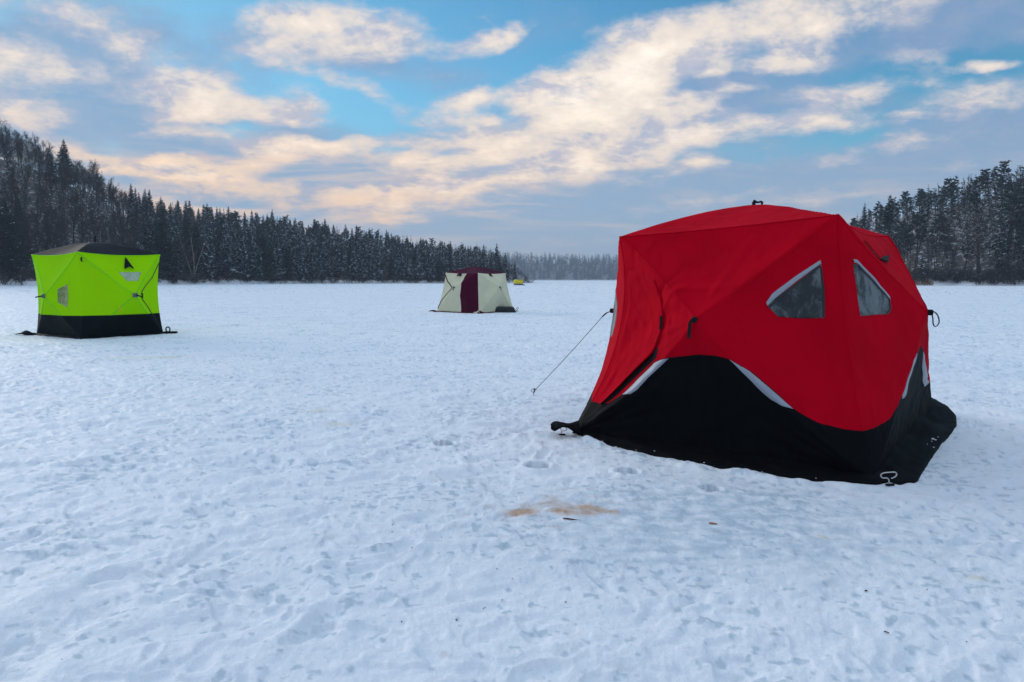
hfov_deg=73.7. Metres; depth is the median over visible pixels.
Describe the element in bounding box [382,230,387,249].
spruce tree
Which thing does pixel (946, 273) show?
shrub
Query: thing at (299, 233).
spruce tree
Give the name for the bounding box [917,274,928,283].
shrub
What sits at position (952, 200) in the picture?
pine tree
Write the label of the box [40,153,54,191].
bare tree
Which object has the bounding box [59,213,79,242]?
bare tree
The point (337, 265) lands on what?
spruce tree
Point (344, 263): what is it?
spruce tree
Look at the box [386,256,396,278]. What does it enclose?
spruce tree
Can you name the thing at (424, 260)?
spruce tree
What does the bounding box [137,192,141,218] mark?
spruce tree
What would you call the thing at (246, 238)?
spruce tree
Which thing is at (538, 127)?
sky
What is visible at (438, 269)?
spruce tree
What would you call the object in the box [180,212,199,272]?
spruce tree
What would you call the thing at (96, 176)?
bare tree
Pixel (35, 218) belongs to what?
bare tree
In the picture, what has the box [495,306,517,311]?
sled
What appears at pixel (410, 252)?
spruce tree
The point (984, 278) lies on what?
shrub
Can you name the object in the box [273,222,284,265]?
spruce tree
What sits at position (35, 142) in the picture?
bare tree
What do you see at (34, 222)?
bare tree
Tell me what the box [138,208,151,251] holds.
spruce tree
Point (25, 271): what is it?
shrub
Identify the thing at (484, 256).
spruce tree
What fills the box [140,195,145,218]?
spruce tree
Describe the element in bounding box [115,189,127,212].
bare tree
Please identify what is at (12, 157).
bare tree
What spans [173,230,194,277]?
bare tree
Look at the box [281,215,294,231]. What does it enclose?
pine tree
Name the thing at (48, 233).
bare tree
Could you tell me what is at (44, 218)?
bare tree
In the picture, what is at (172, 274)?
shrub
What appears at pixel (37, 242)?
bare tree
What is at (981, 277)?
shrub
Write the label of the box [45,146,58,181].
spruce tree
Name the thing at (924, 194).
pine tree
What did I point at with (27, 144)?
bare tree
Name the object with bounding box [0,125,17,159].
bare tree
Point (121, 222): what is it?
bare tree
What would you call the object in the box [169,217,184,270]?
spruce tree
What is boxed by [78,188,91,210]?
bare tree
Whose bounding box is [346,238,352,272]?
spruce tree
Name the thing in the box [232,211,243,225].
pine tree
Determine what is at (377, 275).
spruce tree
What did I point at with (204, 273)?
shrub
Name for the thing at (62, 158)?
bare tree
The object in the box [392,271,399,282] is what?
shrub
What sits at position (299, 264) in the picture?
spruce tree
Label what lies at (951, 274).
shrub
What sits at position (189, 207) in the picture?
spruce tree
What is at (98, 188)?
bare tree
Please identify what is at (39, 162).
bare tree
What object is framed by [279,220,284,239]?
spruce tree
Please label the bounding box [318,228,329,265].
spruce tree
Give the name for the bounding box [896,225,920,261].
pine tree
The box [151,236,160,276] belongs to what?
spruce tree
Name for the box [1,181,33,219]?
bare tree
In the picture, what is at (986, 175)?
pine tree
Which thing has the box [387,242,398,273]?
spruce tree
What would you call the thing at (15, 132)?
bare tree
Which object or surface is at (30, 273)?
shrub
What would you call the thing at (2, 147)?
bare tree
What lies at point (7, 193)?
bare tree
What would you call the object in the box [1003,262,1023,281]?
shrub
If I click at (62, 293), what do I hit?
window
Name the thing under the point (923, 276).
shrub
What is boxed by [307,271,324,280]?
shrub
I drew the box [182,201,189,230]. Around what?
spruce tree
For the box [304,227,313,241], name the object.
pine tree
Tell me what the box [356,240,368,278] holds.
spruce tree
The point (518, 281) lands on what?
fishing tent
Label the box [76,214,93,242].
bare tree
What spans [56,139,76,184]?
spruce tree
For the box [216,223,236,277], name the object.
spruce tree
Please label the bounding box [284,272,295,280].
shrub
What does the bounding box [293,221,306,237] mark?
pine tree
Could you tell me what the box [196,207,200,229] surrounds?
spruce tree
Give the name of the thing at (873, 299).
window
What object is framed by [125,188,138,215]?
spruce tree
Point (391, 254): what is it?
spruce tree
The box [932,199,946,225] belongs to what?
pine tree
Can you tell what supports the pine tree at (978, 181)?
on the hill at (985, 261)
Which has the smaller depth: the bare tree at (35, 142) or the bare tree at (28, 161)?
the bare tree at (28, 161)
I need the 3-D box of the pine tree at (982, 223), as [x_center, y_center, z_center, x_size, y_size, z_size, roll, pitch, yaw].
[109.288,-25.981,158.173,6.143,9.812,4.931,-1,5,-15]
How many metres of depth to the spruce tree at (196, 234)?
192.00 m
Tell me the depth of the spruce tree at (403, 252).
241.12 m
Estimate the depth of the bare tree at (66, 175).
188.79 m
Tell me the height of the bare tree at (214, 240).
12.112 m
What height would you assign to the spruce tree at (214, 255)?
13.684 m
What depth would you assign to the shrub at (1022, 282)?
138.94 m
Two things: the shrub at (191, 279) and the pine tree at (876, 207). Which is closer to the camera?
the shrub at (191, 279)
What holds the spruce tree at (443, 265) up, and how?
on the hill at (32, 282)
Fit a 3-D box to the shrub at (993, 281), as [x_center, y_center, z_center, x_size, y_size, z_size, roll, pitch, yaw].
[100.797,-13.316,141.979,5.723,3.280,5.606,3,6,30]
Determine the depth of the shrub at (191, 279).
181.75 m
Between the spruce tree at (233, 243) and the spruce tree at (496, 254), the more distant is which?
the spruce tree at (496, 254)
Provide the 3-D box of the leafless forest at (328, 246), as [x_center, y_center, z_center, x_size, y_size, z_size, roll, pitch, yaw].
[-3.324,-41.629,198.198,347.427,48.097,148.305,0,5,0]
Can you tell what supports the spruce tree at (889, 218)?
on the hill at (985, 261)
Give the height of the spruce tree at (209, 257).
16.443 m
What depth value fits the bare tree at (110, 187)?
205.05 m
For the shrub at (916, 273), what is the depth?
153.41 m
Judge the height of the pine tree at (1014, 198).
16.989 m
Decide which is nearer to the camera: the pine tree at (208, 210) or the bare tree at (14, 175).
the bare tree at (14, 175)
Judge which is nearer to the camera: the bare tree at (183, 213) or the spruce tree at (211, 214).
the bare tree at (183, 213)
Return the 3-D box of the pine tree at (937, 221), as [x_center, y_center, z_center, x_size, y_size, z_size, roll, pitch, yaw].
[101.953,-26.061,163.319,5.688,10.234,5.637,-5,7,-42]
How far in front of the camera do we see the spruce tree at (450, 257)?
250.47 m
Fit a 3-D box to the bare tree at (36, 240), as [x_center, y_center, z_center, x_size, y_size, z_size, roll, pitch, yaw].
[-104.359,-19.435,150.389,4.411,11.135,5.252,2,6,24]
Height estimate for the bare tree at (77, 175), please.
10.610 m
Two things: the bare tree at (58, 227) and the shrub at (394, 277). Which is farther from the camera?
the shrub at (394, 277)
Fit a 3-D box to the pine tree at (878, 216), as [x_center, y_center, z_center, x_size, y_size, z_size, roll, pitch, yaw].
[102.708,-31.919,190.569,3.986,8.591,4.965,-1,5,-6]
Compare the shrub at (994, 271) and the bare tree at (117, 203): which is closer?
the shrub at (994, 271)
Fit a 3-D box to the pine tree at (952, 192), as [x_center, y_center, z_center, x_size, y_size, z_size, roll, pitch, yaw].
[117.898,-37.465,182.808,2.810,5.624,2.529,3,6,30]
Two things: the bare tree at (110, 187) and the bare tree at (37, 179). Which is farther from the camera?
the bare tree at (110, 187)
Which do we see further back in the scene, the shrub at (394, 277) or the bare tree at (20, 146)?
the shrub at (394, 277)
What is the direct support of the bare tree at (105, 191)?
on the hill at (32, 282)
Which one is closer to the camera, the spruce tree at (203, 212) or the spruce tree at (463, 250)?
the spruce tree at (203, 212)
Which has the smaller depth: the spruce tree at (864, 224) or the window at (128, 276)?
the window at (128, 276)
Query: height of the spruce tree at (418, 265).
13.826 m
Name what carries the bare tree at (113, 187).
on the hill at (32, 282)
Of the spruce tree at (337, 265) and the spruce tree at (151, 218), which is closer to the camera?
the spruce tree at (151, 218)
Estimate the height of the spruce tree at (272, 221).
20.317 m
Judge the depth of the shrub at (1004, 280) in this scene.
140.66 m
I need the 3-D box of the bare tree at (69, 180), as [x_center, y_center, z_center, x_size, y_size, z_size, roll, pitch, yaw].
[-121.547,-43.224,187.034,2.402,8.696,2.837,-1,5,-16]
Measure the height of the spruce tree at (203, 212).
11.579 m
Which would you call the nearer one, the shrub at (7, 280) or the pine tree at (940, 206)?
the shrub at (7, 280)
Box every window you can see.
[57,284,67,306]
[119,272,140,280]
[766,260,824,317]
[853,259,890,315]
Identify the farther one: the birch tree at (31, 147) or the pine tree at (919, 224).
the birch tree at (31, 147)
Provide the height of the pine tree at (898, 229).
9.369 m
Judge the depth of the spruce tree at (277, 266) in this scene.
208.47 m
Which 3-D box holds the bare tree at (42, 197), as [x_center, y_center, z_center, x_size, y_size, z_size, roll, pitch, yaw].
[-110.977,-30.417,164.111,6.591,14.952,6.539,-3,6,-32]
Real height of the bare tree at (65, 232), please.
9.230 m
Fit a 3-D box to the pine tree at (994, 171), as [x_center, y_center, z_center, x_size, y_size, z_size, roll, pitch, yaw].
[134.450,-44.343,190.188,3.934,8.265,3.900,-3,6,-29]
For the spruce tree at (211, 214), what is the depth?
222.37 m
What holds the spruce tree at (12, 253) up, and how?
on the hill at (32, 282)
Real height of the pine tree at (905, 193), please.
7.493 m
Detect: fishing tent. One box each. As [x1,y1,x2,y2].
[15,236,177,338]
[430,265,515,313]
[514,278,522,284]
[550,200,956,484]
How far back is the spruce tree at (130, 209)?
196.63 m
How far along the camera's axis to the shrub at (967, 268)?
146.22 m
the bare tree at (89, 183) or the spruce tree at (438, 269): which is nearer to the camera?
the bare tree at (89, 183)
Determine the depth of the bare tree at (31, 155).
185.16 m
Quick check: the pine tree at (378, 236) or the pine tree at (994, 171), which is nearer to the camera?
the pine tree at (994, 171)
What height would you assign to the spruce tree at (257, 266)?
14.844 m
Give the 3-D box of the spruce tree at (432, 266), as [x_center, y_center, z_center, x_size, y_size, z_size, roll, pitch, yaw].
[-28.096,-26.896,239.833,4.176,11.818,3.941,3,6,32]
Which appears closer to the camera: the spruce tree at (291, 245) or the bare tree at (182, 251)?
the bare tree at (182, 251)
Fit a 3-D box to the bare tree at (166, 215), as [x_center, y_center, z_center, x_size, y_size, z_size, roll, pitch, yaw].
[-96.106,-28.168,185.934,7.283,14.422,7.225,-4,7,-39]
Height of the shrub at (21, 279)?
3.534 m
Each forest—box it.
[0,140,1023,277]
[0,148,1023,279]
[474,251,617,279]
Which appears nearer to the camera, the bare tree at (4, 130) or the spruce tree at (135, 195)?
the bare tree at (4, 130)
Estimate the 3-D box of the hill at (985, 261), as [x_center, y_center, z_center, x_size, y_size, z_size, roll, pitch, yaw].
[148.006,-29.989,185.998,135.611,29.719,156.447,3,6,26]
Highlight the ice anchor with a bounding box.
[880,471,896,485]
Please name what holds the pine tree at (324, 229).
on the hill at (32, 282)
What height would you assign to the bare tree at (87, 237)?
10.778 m
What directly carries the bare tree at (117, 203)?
on the hill at (32, 282)
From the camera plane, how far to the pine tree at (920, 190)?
196.06 m
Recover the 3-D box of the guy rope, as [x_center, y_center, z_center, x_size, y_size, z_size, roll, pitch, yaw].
[0.566,0.172,7.169,0.021,0.909,1.076,-4,6,-37]
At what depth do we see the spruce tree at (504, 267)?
255.57 m
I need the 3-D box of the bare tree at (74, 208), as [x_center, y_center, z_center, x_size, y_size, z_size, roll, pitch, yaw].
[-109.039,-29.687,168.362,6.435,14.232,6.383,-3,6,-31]
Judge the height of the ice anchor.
0.115 m
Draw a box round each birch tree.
[11,155,36,190]
[16,132,38,168]
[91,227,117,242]
[177,229,206,277]
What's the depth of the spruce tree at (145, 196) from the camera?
218.62 m
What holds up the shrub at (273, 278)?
on the hill at (32, 282)
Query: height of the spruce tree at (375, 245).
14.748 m
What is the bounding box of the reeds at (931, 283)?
[917,279,933,285]
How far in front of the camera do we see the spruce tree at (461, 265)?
246.25 m
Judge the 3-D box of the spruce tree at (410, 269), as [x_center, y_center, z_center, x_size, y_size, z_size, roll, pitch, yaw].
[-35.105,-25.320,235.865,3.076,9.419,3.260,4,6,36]
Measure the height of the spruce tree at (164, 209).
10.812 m
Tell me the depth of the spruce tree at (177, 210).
216.37 m
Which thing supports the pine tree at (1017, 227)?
on the hill at (985, 261)
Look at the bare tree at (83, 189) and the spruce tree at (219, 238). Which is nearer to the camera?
the bare tree at (83, 189)
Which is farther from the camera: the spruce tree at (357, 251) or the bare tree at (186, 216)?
the spruce tree at (357, 251)
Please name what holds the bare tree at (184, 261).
on the hill at (32, 282)
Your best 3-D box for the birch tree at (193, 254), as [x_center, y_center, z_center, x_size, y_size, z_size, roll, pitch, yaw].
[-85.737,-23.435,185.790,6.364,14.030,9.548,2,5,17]
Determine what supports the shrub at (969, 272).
on the hill at (985, 261)
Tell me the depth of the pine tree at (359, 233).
265.66 m
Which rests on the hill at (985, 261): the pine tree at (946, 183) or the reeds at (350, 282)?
the pine tree at (946, 183)
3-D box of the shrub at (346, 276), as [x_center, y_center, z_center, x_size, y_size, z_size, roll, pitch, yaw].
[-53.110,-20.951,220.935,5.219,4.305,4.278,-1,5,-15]
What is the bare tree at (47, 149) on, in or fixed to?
on the hill at (32, 282)
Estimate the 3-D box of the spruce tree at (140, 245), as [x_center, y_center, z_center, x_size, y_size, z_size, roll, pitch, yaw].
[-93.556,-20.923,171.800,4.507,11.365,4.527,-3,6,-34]
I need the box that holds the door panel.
[460,273,478,312]
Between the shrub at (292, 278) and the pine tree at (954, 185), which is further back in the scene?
the shrub at (292, 278)
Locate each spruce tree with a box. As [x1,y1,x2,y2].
[0,197,29,275]
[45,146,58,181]
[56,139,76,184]
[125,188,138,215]
[126,202,134,231]
[133,188,141,217]
[135,235,143,249]
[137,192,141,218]
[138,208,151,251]
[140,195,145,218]
[142,190,155,218]
[143,189,147,204]
[143,206,156,245]
[145,208,179,277]
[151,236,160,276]
[162,203,166,216]
[167,207,172,235]
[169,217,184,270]
[169,222,185,274]
[174,200,182,230]
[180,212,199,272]
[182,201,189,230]
[187,200,194,222]
[190,215,203,271]
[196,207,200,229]
[199,204,206,231]
[200,228,217,269]
[201,222,218,277]
[209,206,216,231]
[215,220,232,271]
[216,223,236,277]
[226,207,232,234]
[230,224,237,268]
[235,226,251,277]
[242,219,252,250]
[245,236,252,271]
[248,233,264,279]
[249,211,253,242]
[251,215,259,243]
[251,225,269,269]
[258,225,273,278]
[267,210,275,257]
[271,233,285,279]
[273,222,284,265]
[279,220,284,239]
[282,247,292,278]
[287,224,296,272]
[291,236,306,280]
[294,224,305,267]
[310,235,323,274]
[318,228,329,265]
[319,233,330,274]
[329,238,342,276]
[338,242,347,272]
[341,251,348,277]
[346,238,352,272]
[348,247,357,280]
[352,230,359,256]
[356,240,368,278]
[356,242,358,265]
[365,240,374,279]
[368,229,371,243]
[373,234,382,271]
[373,246,382,280]
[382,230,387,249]
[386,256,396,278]
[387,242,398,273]
[388,244,396,277]
[397,258,403,278]
[399,243,406,266]
[407,256,414,279]
[408,245,412,265]
[412,243,417,276]
[413,243,423,280]
[419,237,423,266]
[421,241,428,275]
[426,246,429,269]
[427,249,437,279]
[433,248,436,273]
[435,255,443,280]
[441,251,445,278]
[444,251,449,271]
[448,244,452,270]
[451,253,456,270]
[457,249,465,269]
[459,244,467,263]
[468,249,473,266]
[480,245,486,267]
[488,251,494,269]
[493,243,500,270]
[496,259,502,271]
[502,257,505,271]
[505,262,509,279]
[512,263,517,278]
[860,203,868,229]
[876,194,896,235]
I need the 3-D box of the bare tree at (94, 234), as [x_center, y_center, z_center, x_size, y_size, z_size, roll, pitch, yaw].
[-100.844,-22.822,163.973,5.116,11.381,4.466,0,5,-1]
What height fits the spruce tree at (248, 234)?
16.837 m
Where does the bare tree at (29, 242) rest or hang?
on the hill at (32, 282)
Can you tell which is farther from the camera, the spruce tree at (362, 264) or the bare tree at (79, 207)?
the spruce tree at (362, 264)
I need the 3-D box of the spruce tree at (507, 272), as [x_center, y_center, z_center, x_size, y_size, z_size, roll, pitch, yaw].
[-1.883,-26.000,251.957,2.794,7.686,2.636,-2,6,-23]
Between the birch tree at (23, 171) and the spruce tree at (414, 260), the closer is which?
the birch tree at (23, 171)
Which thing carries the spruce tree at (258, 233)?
on the hill at (32, 282)
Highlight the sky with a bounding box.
[0,0,1023,263]
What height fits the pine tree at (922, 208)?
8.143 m
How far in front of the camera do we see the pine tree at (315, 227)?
248.83 m
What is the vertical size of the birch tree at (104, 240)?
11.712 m
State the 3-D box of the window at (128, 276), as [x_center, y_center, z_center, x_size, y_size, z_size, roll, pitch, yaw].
[-8.736,-1.481,15.662,0.130,0.208,0.497,4,7,40]
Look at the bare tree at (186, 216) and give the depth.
211.51 m
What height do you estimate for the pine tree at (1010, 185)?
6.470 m
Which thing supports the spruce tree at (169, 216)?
on the hill at (32, 282)
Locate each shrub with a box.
[0,268,22,284]
[1,272,14,284]
[4,261,33,278]
[15,272,26,284]
[19,268,34,281]
[170,270,183,280]
[175,270,193,280]
[185,270,202,282]
[197,269,212,278]
[210,272,225,282]
[268,273,277,282]
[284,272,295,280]
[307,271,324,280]
[341,271,354,281]
[355,272,367,282]
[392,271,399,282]
[910,262,931,278]
[911,267,939,283]
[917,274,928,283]
[928,269,952,282]
[943,268,957,281]
[945,265,976,279]
[945,271,968,282]
[948,272,963,282]
[963,265,980,277]
[966,265,1000,280]
[970,273,994,284]
[971,271,998,283]
[984,272,1010,284]
[997,274,1013,284]
[1002,274,1021,284]
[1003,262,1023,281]
[1015,270,1023,283]
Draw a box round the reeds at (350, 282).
[280,280,442,283]
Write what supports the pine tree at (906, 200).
on the hill at (985, 261)
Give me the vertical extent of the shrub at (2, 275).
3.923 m
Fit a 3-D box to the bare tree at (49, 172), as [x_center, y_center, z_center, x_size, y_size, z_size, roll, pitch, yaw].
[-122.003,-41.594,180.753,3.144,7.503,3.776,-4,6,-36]
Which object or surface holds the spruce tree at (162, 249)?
on the hill at (32, 282)
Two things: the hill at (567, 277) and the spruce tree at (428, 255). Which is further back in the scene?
the hill at (567, 277)
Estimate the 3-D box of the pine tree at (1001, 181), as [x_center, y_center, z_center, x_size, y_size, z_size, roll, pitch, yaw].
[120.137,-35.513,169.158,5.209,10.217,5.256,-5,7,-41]
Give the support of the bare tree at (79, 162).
on the hill at (32, 282)
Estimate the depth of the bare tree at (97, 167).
203.74 m
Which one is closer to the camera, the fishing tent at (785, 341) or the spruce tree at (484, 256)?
the fishing tent at (785, 341)
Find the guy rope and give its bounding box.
[534,317,601,390]
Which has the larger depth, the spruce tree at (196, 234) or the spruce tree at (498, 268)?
the spruce tree at (498, 268)
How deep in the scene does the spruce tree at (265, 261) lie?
204.69 m
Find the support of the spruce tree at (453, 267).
on the hill at (32, 282)
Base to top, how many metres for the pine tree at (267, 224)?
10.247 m
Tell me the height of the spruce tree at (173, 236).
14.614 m
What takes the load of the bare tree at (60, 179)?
on the hill at (32, 282)
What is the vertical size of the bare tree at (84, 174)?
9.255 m
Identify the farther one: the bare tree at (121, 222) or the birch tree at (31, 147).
the birch tree at (31, 147)
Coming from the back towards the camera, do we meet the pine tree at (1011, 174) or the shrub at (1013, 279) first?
the pine tree at (1011, 174)
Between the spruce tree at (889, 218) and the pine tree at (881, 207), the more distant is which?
the pine tree at (881, 207)
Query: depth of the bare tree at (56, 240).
153.36 m
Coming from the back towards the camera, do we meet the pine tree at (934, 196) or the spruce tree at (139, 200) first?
the spruce tree at (139, 200)
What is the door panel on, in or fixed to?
in the fishing tent at (476, 289)
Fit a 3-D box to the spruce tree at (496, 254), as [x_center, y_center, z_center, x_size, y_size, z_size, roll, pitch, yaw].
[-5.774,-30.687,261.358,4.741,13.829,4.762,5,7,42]
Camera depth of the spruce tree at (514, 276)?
255.28 m
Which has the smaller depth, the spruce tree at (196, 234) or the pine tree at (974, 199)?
the pine tree at (974, 199)
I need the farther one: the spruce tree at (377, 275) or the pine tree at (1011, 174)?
the spruce tree at (377, 275)
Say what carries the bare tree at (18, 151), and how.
on the hill at (32, 282)
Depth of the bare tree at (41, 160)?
178.48 m
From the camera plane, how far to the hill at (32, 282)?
184.08 m
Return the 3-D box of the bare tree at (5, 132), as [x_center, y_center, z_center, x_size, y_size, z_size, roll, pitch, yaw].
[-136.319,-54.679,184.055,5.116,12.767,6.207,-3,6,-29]
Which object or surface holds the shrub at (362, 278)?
on the hill at (32, 282)
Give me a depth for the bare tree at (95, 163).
200.19 m
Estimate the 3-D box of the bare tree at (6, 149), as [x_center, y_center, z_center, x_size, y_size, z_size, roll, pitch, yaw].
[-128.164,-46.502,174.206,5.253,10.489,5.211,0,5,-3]
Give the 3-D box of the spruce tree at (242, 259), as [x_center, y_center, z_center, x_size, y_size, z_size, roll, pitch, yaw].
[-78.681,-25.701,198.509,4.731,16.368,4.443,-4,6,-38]
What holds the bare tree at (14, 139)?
on the hill at (32, 282)
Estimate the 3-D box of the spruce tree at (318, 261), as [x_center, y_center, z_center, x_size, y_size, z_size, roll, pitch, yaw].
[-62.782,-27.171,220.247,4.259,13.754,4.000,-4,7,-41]
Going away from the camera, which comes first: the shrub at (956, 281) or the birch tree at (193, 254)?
the shrub at (956, 281)
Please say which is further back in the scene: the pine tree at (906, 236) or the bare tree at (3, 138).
the bare tree at (3, 138)
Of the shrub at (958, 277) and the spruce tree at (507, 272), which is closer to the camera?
the shrub at (958, 277)
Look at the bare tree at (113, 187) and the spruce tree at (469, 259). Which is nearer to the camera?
the bare tree at (113, 187)
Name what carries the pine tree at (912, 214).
on the hill at (985, 261)
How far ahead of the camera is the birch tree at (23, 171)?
173.84 m
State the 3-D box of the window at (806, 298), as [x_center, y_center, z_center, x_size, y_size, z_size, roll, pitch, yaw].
[2.001,-0.367,4.819,0.392,0.412,0.093,1,5,15]
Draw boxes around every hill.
[0,159,531,285]
[509,263,617,279]
[871,195,1023,285]
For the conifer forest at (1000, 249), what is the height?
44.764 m
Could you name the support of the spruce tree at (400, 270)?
on the hill at (32, 282)
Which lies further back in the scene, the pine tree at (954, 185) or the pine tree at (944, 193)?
the pine tree at (954, 185)
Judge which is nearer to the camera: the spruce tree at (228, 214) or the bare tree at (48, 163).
the bare tree at (48, 163)
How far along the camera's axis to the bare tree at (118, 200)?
200.28 m
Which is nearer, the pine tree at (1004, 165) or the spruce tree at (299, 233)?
the pine tree at (1004, 165)
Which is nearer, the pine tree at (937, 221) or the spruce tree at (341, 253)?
the pine tree at (937, 221)
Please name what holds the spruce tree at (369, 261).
on the hill at (32, 282)
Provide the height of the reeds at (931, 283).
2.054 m
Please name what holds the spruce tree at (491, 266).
on the hill at (32, 282)
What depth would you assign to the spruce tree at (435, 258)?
242.58 m
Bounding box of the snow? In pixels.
[0,280,1023,681]
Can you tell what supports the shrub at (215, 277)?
on the hill at (32, 282)
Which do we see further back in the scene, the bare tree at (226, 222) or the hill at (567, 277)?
the hill at (567, 277)
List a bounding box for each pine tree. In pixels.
[204,207,217,223]
[217,217,228,231]
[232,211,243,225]
[264,220,270,235]
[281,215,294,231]
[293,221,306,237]
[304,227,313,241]
[309,223,322,238]
[321,223,332,245]
[355,227,366,238]
[372,229,384,244]
[869,201,880,221]
[872,211,884,228]
[873,204,884,216]
[895,220,914,257]
[896,197,916,223]
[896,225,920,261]
[897,191,913,204]
[897,213,931,267]
[905,211,918,232]
[912,204,929,222]
[915,188,924,211]
[915,192,930,212]
[926,211,950,250]
[928,193,939,218]
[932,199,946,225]
[938,178,958,209]
[942,192,951,204]
[944,197,957,225]
[948,175,961,191]
[948,191,958,201]
[959,191,987,253]
[968,176,990,204]
[969,208,991,247]
[978,168,995,202]
[980,184,1023,253]
[986,177,1007,217]
[989,160,1010,195]
[990,167,998,195]
[1002,167,1014,182]
[1002,218,1023,265]
[1004,181,1013,203]
[1010,211,1023,261]
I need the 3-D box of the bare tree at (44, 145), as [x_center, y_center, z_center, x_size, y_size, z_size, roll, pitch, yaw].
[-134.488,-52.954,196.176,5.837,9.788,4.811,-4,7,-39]
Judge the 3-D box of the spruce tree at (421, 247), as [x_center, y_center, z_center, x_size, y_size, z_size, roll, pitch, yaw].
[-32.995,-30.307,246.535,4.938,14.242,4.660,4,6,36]
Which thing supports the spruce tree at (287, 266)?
on the hill at (32, 282)
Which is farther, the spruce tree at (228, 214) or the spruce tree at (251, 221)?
the spruce tree at (251, 221)
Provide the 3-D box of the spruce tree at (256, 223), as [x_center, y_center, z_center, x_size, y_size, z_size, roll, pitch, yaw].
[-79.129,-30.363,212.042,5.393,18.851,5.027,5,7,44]
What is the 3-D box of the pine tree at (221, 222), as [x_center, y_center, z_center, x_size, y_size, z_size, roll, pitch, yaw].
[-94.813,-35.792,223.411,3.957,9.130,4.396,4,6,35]
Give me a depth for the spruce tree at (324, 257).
221.88 m
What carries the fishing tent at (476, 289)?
on the snow
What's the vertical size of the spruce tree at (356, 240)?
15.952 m
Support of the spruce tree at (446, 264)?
on the hill at (32, 282)
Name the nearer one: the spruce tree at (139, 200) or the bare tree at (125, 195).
the bare tree at (125, 195)
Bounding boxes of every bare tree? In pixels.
[0,117,14,144]
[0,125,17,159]
[0,127,16,164]
[0,139,18,168]
[0,141,10,165]
[0,182,26,223]
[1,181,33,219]
[3,148,20,166]
[8,165,17,193]
[9,130,24,154]
[9,135,24,166]
[13,129,24,161]
[13,138,25,170]
[16,197,51,247]
[21,154,33,184]
[22,233,34,276]
[23,131,38,163]
[23,137,36,162]
[24,136,41,170]
[24,229,47,263]
[28,208,41,236]
[29,168,42,191]
[30,227,49,252]
[31,158,47,180]
[33,182,64,235]
[34,153,42,174]
[34,217,54,249]
[36,139,56,167]
[37,210,56,250]
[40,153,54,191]
[42,227,67,251]
[44,143,54,157]
[44,169,56,190]
[47,216,69,247]
[54,152,73,188]
[54,167,73,192]
[56,162,74,194]
[57,193,81,243]
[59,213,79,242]
[60,220,69,244]
[65,168,72,198]
[68,203,94,240]
[72,165,89,202]
[73,159,84,187]
[73,167,92,185]
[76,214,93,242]
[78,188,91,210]
[81,232,92,242]
[83,224,104,241]
[84,172,106,206]
[85,175,93,197]
[86,160,102,197]
[87,162,105,187]
[89,185,104,215]
[90,177,106,213]
[98,212,127,244]
[99,179,114,211]
[106,178,118,205]
[107,182,116,204]
[109,188,119,220]
[109,188,122,207]
[113,200,126,221]
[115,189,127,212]
[121,190,133,207]
[154,213,175,236]
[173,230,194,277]
[176,210,196,226]
[177,207,191,227]
[181,244,192,267]
[210,231,218,256]
[217,213,232,231]
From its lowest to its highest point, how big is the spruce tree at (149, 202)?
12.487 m
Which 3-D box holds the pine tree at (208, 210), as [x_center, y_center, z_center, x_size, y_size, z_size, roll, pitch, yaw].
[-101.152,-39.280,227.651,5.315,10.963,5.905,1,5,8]
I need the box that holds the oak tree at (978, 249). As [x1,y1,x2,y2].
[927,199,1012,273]
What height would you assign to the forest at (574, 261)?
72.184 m
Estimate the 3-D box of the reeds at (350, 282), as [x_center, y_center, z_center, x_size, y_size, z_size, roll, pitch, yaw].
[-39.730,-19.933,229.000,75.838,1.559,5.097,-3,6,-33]
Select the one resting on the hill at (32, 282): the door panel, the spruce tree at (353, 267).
the spruce tree at (353, 267)
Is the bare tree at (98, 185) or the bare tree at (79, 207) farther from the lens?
the bare tree at (98, 185)
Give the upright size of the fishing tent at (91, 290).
2.383 m
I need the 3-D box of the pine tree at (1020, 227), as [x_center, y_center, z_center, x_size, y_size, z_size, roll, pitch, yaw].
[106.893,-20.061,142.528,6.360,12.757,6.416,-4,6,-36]
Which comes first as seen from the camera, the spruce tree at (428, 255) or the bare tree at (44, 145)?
the bare tree at (44, 145)
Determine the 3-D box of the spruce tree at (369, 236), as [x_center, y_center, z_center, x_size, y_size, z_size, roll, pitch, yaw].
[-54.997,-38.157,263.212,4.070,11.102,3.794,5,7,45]
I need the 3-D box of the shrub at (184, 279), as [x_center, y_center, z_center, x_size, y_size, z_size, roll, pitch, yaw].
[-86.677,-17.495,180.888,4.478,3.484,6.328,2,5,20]

